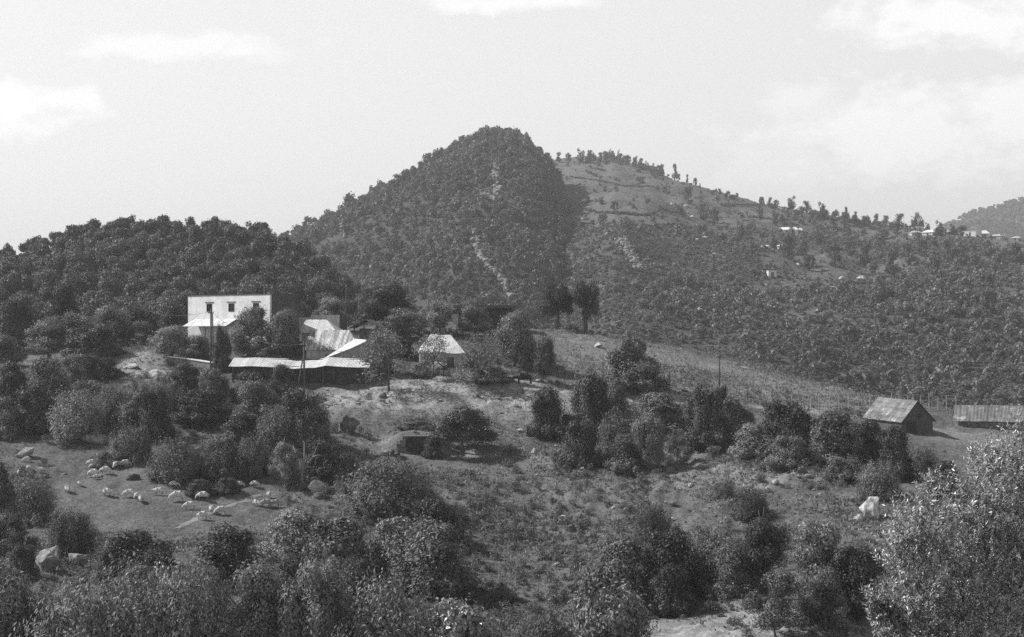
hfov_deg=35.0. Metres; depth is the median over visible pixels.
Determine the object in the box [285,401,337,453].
bush
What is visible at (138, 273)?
woodland tree
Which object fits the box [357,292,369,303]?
woodland tree
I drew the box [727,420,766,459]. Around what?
bush
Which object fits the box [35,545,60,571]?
rock outcrop
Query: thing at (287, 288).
woodland tree
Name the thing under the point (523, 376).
cow
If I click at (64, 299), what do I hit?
olive tree
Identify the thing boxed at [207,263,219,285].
woodland tree
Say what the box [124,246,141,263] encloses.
woodland tree
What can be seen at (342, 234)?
scree
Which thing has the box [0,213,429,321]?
wood
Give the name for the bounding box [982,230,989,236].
farmhouse
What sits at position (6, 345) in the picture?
olive tree
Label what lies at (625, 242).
scree
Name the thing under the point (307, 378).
door
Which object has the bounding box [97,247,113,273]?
woodland tree
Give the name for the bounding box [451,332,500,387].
fruit tree
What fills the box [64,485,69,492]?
sheep
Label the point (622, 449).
bush
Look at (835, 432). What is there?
bush
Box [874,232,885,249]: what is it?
hillside tree
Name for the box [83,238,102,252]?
woodland tree
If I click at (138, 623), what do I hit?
shrub
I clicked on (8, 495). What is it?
bush
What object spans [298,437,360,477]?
bush
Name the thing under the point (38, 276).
woodland tree
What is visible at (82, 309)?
woodland tree
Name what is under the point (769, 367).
crop stubble
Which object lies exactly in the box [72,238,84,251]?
woodland tree
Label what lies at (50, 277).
woodland tree
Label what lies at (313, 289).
woodland tree
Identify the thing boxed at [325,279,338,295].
woodland tree
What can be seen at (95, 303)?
woodland tree
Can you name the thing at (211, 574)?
bush
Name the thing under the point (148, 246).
woodland tree
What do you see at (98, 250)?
woodland tree
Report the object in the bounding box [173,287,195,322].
woodland tree
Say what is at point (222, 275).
woodland tree
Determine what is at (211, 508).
sheep
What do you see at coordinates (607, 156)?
hillside tree
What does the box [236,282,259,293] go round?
woodland tree
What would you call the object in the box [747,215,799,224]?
hedge
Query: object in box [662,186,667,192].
hillside tree
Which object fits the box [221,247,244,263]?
woodland tree
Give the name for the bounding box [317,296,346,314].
olive tree
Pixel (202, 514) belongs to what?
sheep
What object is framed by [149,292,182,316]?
woodland tree
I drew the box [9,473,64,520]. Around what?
shrub
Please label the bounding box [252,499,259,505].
sheep
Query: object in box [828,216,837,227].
hillside tree
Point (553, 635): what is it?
bush
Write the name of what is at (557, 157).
hillside tree
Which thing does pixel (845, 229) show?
hillside tree
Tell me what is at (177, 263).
woodland tree
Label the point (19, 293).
woodland tree
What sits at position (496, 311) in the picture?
dark house
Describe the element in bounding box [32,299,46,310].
woodland tree
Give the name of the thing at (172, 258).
woodland tree
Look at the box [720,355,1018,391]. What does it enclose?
power line
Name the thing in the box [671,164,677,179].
hillside tree
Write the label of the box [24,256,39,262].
woodland tree
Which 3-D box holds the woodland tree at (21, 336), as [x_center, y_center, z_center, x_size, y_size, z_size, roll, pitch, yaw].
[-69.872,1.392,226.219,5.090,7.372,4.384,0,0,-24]
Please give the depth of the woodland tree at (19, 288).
283.80 m
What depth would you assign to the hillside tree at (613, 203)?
725.94 m
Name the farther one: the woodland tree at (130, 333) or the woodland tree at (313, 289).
the woodland tree at (313, 289)
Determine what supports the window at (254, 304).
in the white house at (223, 308)
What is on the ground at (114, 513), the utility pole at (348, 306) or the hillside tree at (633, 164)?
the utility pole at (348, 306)
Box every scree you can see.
[338,223,346,237]
[469,228,515,299]
[479,162,503,201]
[614,236,647,269]
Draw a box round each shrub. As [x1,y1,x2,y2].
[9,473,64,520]
[9,561,132,636]
[40,385,111,440]
[42,505,101,558]
[77,551,188,636]
[89,378,134,425]
[106,423,155,457]
[137,546,233,636]
[141,432,208,483]
[148,376,183,413]
[231,432,274,478]
[253,406,297,448]
[323,561,443,636]
[331,448,440,518]
[506,612,545,636]
[518,599,575,636]
[595,406,636,455]
[632,497,674,544]
[681,516,745,589]
[709,478,737,499]
[726,482,772,520]
[852,457,905,500]
[906,442,940,482]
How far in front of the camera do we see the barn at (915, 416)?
173.09 m
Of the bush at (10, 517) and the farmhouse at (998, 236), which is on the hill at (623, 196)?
the farmhouse at (998, 236)
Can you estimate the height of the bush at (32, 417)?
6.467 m
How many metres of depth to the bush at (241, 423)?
166.41 m
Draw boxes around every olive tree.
[0,290,38,345]
[0,332,28,364]
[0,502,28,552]
[0,558,53,636]
[19,316,66,357]
[45,276,81,318]
[54,308,95,345]
[92,301,134,344]
[131,318,153,343]
[145,324,190,356]
[175,333,214,358]
[206,552,287,636]
[229,303,271,357]
[230,376,280,426]
[259,307,302,357]
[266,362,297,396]
[267,439,304,484]
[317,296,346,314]
[357,280,415,322]
[364,327,396,375]
[373,306,429,335]
[422,297,456,332]
[454,303,495,333]
[491,306,534,366]
[532,333,555,379]
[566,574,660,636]
[628,410,667,471]
[739,514,791,587]
[787,511,847,595]
[791,563,850,631]
[858,411,1023,636]
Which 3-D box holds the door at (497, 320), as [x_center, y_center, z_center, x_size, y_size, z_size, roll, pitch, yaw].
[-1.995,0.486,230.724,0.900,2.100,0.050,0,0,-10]
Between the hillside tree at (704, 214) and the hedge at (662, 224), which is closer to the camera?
the hedge at (662, 224)
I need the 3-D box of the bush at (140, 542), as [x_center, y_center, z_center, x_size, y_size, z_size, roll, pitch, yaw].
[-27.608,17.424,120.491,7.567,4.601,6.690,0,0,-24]
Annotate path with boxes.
[176,494,261,528]
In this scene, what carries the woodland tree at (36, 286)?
on the hill at (186, 327)
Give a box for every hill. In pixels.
[15,239,313,328]
[549,156,1023,406]
[968,204,1023,238]
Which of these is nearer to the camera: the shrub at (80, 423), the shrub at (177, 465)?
the shrub at (177, 465)
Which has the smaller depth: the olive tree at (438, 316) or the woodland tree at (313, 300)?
the olive tree at (438, 316)
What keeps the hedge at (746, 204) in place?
on the hill at (623, 196)
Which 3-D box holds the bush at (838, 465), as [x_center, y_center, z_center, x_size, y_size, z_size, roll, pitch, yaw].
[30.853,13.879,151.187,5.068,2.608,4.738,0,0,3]
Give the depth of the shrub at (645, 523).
136.06 m
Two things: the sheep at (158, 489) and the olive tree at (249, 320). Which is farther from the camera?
the olive tree at (249, 320)
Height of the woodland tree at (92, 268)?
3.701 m
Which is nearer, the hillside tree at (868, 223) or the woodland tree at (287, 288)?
the woodland tree at (287, 288)
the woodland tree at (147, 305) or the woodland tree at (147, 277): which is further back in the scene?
the woodland tree at (147, 277)
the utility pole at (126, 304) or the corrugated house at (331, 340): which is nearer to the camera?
the corrugated house at (331, 340)
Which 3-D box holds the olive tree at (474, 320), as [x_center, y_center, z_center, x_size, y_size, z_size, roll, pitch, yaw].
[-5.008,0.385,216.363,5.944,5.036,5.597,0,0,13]
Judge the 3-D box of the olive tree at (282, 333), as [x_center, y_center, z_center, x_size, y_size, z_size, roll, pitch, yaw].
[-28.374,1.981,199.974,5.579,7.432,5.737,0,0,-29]
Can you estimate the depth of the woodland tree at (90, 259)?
301.50 m
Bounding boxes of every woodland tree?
[0,254,20,273]
[0,267,23,297]
[0,288,12,305]
[0,306,26,346]
[8,289,25,298]
[11,283,22,292]
[17,258,40,290]
[21,274,36,294]
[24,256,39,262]
[26,305,46,337]
[29,271,41,281]
[30,296,45,305]
[31,264,43,272]
[32,270,43,294]
[32,278,45,296]
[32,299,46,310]
[35,255,53,267]
[38,284,54,304]
[38,302,54,316]
[40,265,61,298]
[44,253,66,276]
[52,313,62,321]
[62,263,76,276]
[62,270,91,296]
[62,278,83,295]
[63,246,80,260]
[63,249,90,274]
[70,261,89,278]
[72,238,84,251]
[75,289,98,306]
[76,305,85,314]
[79,270,98,294]
[81,297,99,317]
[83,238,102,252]
[83,247,97,267]
[85,250,95,266]
[86,295,104,315]
[88,264,98,276]
[92,295,122,314]
[93,243,115,266]
[93,268,116,293]
[94,286,115,299]
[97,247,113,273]
[97,276,123,296]
[100,267,128,282]
[103,253,128,271]
[109,236,132,252]
[109,244,125,258]
[113,290,138,309]
[116,307,136,341]
[118,281,144,296]
[119,254,135,272]
[119,277,136,288]
[123,297,152,335]
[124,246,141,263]
[126,241,139,257]
[126,274,144,291]
[127,254,135,272]
[128,237,141,253]
[129,235,149,258]
[129,268,141,279]
[133,257,152,276]
[136,288,157,310]
[139,268,163,289]
[141,244,152,261]
[142,304,153,329]
[143,299,154,313]
[145,248,165,263]
[145,268,163,280]
[146,280,170,296]
[147,266,164,280]
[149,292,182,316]
[151,316,157,335]
[152,300,164,331]
[153,300,186,324]
[154,256,167,266]
[154,297,185,330]
[157,303,187,328]
[160,261,182,283]
[160,288,180,298]
[161,241,181,261]
[163,260,180,268]
[166,250,183,262]
[170,281,182,291]
[173,250,200,266]
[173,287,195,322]
[175,273,197,294]
[179,264,198,280]
[196,277,214,294]
[197,263,209,280]
[197,283,217,294]
[205,247,222,263]
[205,259,221,270]
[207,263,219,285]
[210,264,236,293]
[214,286,234,294]
[216,260,226,271]
[218,279,234,291]
[220,286,236,293]
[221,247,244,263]
[230,257,250,287]
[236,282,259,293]
[237,285,255,293]
[239,275,250,282]
[241,274,265,284]
[244,257,260,273]
[246,275,268,293]
[255,262,278,285]
[258,259,276,273]
[262,283,286,293]
[265,262,286,287]
[273,273,299,291]
[278,281,299,297]
[295,275,306,296]
[296,283,304,300]
[299,300,308,316]
[302,278,325,305]
[306,275,326,284]
[306,304,312,316]
[307,296,317,310]
[309,309,321,314]
[315,291,335,306]
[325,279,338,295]
[341,299,357,315]
[343,299,358,317]
[355,304,365,320]
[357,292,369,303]
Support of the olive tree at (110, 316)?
on the ground at (114, 513)
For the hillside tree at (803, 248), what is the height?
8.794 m
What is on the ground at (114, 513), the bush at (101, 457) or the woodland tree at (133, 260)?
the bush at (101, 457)
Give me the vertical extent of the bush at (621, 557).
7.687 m
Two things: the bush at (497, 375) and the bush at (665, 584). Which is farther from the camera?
the bush at (497, 375)
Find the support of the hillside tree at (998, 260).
on the hill at (623, 196)
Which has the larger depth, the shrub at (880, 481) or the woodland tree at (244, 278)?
the woodland tree at (244, 278)
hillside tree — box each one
[556,152,561,161]
[565,152,570,163]
[575,148,584,162]
[585,150,592,161]
[597,152,602,161]
[602,152,610,161]
[610,153,616,161]
[610,201,618,209]
[616,153,623,163]
[624,155,630,164]
[631,157,636,167]
[644,161,649,170]
[650,163,655,171]
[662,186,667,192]
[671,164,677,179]
[677,203,684,214]
[681,186,692,203]
[696,197,708,219]
[708,208,719,224]
[736,219,744,239]
[749,241,755,253]
[757,199,762,219]
[770,237,778,252]
[771,212,780,224]
[780,215,787,225]
[782,233,795,256]
[787,195,796,209]
[788,225,794,239]
[796,236,807,255]
[802,254,816,270]
[803,200,811,212]
[813,225,825,244]
[816,202,826,219]
[826,243,841,265]
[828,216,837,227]
[840,212,850,223]
[842,221,848,232]
[844,236,856,255]
[849,218,858,222]
[857,242,871,265]
[860,216,870,224]
[866,215,870,226]
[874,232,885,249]
[878,228,889,236]
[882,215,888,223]
[883,249,900,275]
[893,213,904,227]
[902,242,915,265]
[910,212,924,227]
[914,238,927,255]
[928,254,946,280]
[934,220,944,235]
[941,239,953,259]
[943,282,959,302]
[949,224,956,234]
[956,242,968,265]
[957,225,967,234]
[969,253,984,272]
[979,287,998,310]
[983,236,994,255]
[991,250,1004,273]
[1008,241,1023,263]
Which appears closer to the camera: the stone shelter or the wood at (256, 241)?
the stone shelter
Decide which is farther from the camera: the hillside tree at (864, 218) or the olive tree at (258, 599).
the hillside tree at (864, 218)
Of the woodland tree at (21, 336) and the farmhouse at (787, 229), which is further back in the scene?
the farmhouse at (787, 229)
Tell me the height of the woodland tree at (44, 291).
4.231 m
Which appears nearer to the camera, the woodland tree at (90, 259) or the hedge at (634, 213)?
the woodland tree at (90, 259)
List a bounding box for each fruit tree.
[353,323,413,390]
[408,333,453,379]
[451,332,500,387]
[662,428,685,460]
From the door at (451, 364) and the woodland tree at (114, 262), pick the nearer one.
the door at (451, 364)
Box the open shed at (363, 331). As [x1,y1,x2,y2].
[350,320,385,339]
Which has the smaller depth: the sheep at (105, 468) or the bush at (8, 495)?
the bush at (8, 495)
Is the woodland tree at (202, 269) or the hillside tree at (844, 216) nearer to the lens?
the woodland tree at (202, 269)
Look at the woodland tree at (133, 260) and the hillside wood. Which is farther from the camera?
the hillside wood
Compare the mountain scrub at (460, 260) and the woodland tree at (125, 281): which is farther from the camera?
the mountain scrub at (460, 260)
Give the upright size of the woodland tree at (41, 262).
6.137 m
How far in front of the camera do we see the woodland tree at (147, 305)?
249.14 m
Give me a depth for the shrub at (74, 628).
99.13 m
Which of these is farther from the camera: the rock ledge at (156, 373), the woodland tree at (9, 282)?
the woodland tree at (9, 282)
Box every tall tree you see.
[538,280,574,328]
[569,277,601,334]
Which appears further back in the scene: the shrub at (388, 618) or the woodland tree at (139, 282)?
the woodland tree at (139, 282)
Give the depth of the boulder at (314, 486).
154.49 m
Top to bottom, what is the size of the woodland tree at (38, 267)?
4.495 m
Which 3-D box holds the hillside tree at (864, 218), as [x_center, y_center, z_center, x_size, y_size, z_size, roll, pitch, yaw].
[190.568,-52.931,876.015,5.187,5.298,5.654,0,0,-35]
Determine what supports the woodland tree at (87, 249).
on the hill at (186, 327)
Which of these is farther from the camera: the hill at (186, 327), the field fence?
the hill at (186, 327)
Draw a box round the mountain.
[271,125,570,328]
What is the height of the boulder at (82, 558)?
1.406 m
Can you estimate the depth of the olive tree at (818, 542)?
110.06 m
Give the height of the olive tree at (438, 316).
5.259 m
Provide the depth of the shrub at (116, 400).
175.01 m
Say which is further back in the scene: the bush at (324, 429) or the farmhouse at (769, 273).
the farmhouse at (769, 273)
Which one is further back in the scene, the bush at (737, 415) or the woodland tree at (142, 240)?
the woodland tree at (142, 240)
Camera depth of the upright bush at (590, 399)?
172.51 m
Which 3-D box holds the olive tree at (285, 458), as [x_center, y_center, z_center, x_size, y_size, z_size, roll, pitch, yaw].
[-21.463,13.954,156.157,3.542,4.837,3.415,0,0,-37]
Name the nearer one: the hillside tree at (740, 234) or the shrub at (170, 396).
the shrub at (170, 396)
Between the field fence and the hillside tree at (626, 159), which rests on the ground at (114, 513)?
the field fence
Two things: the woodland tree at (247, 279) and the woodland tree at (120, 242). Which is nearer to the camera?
the woodland tree at (247, 279)
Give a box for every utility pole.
[124,301,129,346]
[208,309,213,368]
[212,313,213,359]
[297,341,306,393]
[345,284,346,314]
[348,286,348,326]
[719,353,719,387]
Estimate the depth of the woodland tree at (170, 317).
223.05 m
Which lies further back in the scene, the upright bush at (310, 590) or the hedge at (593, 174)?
the hedge at (593, 174)
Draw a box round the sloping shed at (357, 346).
[325,339,367,357]
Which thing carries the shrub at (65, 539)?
on the ground at (114, 513)
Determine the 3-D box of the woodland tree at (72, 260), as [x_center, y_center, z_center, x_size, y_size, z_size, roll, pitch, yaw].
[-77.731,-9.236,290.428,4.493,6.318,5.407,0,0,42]
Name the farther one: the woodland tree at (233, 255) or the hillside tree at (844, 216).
the hillside tree at (844, 216)
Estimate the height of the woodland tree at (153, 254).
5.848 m
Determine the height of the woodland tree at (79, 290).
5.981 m
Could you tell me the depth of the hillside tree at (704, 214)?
837.23 m
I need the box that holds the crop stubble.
[538,325,952,413]
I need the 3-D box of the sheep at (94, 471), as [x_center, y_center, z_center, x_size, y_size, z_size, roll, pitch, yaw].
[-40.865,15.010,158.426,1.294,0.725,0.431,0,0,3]
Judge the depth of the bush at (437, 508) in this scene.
137.54 m
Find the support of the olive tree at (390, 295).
on the ground at (114, 513)
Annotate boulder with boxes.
[16,447,33,457]
[35,546,43,553]
[68,553,96,566]
[81,432,106,444]
[126,473,139,479]
[308,480,324,492]
[313,492,322,498]
[324,485,332,493]
[340,414,359,432]
[379,392,386,398]
[388,447,399,456]
[610,464,625,472]
[709,445,721,453]
[853,514,864,521]
[859,496,879,520]
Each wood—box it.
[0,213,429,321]
[553,161,1023,406]
[933,197,1023,239]
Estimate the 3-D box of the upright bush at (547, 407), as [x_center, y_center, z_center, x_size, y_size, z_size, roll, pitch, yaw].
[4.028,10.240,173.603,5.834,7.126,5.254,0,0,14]
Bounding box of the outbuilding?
[299,315,346,334]
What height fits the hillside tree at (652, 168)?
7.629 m
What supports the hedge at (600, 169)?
on the hill at (623, 196)
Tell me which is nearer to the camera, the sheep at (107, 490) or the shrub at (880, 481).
the shrub at (880, 481)
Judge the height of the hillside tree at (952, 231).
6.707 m
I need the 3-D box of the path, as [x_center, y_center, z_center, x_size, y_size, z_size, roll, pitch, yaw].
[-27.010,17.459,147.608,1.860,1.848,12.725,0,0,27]
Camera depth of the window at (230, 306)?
208.78 m
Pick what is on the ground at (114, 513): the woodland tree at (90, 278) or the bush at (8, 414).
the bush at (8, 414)
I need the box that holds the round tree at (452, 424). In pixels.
[428,405,499,453]
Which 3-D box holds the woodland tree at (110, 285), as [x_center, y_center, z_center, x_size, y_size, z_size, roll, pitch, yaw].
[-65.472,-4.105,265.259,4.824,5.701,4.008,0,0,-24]
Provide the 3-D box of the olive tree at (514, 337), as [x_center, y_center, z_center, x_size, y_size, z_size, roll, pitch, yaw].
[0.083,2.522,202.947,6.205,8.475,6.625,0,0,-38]
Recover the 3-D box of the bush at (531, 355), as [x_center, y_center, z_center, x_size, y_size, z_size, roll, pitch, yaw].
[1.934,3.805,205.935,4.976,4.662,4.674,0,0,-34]
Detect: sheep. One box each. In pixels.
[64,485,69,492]
[87,468,99,475]
[98,466,111,473]
[102,488,113,494]
[121,459,131,466]
[121,489,134,496]
[151,487,164,494]
[167,491,184,499]
[169,480,180,487]
[181,501,195,508]
[195,491,208,498]
[196,511,210,518]
[209,505,213,512]
[213,506,225,513]
[250,481,259,486]
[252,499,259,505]
[258,499,271,505]
[268,499,279,506]
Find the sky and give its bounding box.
[0,0,1023,254]
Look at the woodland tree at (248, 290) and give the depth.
271.72 m
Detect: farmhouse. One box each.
[766,270,776,276]
[776,227,798,234]
[916,226,923,230]
[921,230,934,235]
[963,231,981,236]
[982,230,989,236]
[991,234,1004,238]
[1010,236,1022,240]
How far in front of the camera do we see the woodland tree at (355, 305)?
297.10 m
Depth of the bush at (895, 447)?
151.09 m
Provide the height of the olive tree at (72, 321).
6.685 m
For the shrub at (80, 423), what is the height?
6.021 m
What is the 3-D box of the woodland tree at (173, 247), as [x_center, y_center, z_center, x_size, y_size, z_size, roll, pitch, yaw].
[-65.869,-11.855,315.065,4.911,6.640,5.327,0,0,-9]
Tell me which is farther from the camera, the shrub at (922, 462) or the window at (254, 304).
the window at (254, 304)
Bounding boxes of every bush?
[0,357,32,407]
[0,391,23,437]
[0,455,28,548]
[6,540,40,579]
[10,380,60,435]
[26,349,74,402]
[35,314,63,349]
[60,320,126,356]
[60,352,95,381]
[65,376,110,413]
[83,352,126,379]
[88,450,113,468]
[88,522,189,582]
[89,544,123,576]
[107,399,142,436]
[110,561,170,613]
[131,384,176,442]
[166,360,204,393]
[168,386,234,425]
[169,560,227,605]
[180,518,276,589]
[184,477,215,496]
[196,363,231,395]
[200,433,241,480]
[212,321,231,372]
[214,476,241,494]
[218,408,267,447]
[227,369,272,398]
[256,346,279,357]
[256,506,325,561]
[267,551,308,600]
[272,543,359,636]
[276,381,332,453]
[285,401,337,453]
[292,510,376,570]
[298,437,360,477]
[331,448,359,478]
[339,552,381,601]
[363,511,420,571]
[378,513,481,600]
[385,318,413,357]
[395,416,433,428]
[404,489,468,543]
[412,361,435,376]
[416,593,517,636]
[420,435,443,458]
[471,366,516,382]
[512,335,539,363]
[524,381,569,440]
[532,621,572,636]
[557,413,602,469]
[562,363,619,439]
[568,523,659,618]
[591,340,674,393]
[600,431,646,470]
[607,375,631,414]
[609,326,652,388]
[620,390,687,434]
[634,523,706,602]
[643,556,692,617]
[679,375,735,451]
[701,541,760,597]
[719,388,756,443]
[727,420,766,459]
[745,566,809,636]
[751,390,818,461]
[761,432,813,470]
[805,405,871,469]
[819,455,867,481]
[824,538,890,619]
[851,411,892,466]
[870,549,884,573]
[876,423,917,479]
[923,458,964,496]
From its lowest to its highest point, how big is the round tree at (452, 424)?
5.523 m
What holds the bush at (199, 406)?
on the ground at (114, 513)
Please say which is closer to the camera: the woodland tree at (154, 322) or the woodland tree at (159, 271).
the woodland tree at (154, 322)
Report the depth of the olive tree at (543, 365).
192.24 m
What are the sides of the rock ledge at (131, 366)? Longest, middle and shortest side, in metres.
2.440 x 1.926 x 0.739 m
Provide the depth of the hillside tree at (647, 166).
1140.90 m
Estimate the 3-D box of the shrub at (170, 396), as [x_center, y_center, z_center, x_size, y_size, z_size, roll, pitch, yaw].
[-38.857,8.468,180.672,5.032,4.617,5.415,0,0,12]
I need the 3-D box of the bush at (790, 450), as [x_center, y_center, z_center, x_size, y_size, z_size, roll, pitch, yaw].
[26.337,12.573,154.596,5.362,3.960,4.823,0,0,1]
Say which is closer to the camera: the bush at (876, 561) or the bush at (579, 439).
the bush at (876, 561)
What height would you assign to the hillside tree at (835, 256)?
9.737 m
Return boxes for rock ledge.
[123,363,137,368]
[149,369,161,376]
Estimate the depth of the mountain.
666.42 m
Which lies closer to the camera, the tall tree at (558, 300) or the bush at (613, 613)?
the bush at (613, 613)
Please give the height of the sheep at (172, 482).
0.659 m
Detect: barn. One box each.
[863,397,936,433]
[951,405,1023,430]
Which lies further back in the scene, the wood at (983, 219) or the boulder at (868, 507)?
the wood at (983, 219)
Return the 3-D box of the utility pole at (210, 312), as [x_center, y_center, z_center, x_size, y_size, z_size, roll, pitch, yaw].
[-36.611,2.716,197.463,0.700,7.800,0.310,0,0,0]
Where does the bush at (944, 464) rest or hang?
on the ground at (114, 513)
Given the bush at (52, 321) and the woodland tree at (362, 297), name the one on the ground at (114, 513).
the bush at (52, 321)
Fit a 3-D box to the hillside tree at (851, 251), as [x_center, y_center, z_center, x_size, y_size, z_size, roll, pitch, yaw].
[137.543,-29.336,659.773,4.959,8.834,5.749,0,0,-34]
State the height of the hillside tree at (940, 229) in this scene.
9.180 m
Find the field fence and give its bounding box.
[770,392,956,410]
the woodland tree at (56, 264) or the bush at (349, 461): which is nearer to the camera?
the bush at (349, 461)
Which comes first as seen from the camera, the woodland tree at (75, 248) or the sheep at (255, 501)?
the sheep at (255, 501)
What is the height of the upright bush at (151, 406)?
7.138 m
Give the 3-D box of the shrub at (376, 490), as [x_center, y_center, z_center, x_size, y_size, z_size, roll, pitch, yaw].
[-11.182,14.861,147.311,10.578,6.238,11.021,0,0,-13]
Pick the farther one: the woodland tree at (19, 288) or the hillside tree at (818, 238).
the hillside tree at (818, 238)
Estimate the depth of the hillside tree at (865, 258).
645.78 m
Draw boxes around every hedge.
[569,175,653,186]
[582,207,685,215]
[585,169,598,176]
[589,166,605,170]
[630,222,675,227]
[720,203,790,208]
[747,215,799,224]
[849,273,1014,284]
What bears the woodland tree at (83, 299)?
on the hill at (186, 327)
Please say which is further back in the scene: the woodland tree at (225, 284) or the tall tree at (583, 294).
the woodland tree at (225, 284)
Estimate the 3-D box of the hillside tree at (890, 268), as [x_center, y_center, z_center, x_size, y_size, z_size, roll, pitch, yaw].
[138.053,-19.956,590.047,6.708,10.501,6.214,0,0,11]
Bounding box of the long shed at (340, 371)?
[228,357,369,386]
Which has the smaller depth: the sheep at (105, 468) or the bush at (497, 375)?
the sheep at (105, 468)
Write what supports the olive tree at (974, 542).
on the ground at (114, 513)
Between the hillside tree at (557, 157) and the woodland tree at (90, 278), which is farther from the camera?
the hillside tree at (557, 157)
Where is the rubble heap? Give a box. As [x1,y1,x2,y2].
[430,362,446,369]
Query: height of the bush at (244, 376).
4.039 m
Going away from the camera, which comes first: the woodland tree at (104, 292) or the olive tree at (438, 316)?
the olive tree at (438, 316)
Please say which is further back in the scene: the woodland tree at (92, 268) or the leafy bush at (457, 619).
the woodland tree at (92, 268)
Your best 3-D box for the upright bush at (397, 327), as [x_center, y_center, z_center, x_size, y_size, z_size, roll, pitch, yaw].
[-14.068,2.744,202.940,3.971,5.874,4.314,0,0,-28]
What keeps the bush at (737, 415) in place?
on the ground at (114, 513)
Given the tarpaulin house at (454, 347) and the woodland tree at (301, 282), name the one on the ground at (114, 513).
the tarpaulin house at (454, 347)
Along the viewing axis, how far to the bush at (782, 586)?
105.84 m
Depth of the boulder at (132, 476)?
156.92 m
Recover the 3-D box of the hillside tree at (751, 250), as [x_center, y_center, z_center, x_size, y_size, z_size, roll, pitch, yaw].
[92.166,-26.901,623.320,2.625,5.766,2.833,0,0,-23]
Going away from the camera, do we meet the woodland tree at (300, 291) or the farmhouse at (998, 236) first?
the woodland tree at (300, 291)
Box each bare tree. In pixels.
[293,443,322,487]
[436,354,449,374]
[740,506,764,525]
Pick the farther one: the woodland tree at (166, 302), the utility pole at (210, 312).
the woodland tree at (166, 302)
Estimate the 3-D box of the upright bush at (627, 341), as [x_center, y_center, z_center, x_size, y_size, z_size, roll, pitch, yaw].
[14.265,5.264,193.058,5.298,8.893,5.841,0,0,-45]
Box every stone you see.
[545,552,552,560]
[764,487,772,492]
[772,479,779,484]
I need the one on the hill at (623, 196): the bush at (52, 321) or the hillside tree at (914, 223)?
the hillside tree at (914, 223)
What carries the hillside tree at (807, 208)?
on the hill at (623, 196)
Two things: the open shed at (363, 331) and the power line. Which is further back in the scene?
the open shed at (363, 331)
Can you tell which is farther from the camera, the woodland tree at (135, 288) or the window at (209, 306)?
the woodland tree at (135, 288)
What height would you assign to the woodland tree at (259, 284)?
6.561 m
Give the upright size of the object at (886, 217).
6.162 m
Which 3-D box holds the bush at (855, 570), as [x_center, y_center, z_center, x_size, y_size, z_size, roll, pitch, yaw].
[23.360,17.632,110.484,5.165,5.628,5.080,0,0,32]
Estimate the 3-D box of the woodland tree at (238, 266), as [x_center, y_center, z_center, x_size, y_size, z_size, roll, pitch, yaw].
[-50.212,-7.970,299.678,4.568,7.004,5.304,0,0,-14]
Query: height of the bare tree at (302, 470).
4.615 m
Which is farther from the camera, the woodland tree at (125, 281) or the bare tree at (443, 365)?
the woodland tree at (125, 281)
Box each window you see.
[205,302,213,311]
[228,301,235,311]
[251,301,260,308]
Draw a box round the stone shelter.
[397,435,429,453]
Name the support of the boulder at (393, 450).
on the ground at (114, 513)
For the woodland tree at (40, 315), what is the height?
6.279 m
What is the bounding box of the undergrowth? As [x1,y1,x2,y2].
[0,318,965,636]
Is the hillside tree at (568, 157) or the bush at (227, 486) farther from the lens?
the hillside tree at (568, 157)
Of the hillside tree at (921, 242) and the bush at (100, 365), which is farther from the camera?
the hillside tree at (921, 242)
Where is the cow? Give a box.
[512,373,531,383]
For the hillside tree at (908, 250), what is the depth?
620.08 m
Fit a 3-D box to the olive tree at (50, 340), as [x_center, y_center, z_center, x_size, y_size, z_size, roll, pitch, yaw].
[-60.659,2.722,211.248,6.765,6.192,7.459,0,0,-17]
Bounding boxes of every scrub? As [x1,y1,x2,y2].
[288,131,570,328]
[549,155,1023,407]
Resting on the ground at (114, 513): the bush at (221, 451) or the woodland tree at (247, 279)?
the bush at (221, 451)
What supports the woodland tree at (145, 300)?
on the ground at (114, 513)
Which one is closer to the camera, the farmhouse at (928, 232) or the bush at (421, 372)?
the bush at (421, 372)
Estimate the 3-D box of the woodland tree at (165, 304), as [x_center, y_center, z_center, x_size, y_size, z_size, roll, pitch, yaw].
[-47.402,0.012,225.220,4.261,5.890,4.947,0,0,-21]
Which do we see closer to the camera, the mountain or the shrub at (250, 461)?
the shrub at (250, 461)
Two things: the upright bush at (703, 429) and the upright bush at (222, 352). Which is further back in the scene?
the upright bush at (222, 352)
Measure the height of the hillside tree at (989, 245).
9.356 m
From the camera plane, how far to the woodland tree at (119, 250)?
302.95 m
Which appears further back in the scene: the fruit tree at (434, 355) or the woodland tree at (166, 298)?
the woodland tree at (166, 298)
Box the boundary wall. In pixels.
[167,356,228,372]
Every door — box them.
[302,376,310,384]
[447,357,453,366]
[495,315,500,327]
[906,421,916,433]
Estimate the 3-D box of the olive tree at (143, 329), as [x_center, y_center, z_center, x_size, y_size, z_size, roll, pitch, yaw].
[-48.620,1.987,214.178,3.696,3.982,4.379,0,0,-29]
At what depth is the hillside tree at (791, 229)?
743.09 m
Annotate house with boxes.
[183,294,299,351]
[300,320,341,344]
[305,330,358,358]
[417,334,464,367]
[452,305,518,327]
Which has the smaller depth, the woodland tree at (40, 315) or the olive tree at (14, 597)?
the olive tree at (14, 597)
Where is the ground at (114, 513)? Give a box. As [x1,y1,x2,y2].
[0,321,1023,636]
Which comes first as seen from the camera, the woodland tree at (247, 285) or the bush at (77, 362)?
the bush at (77, 362)

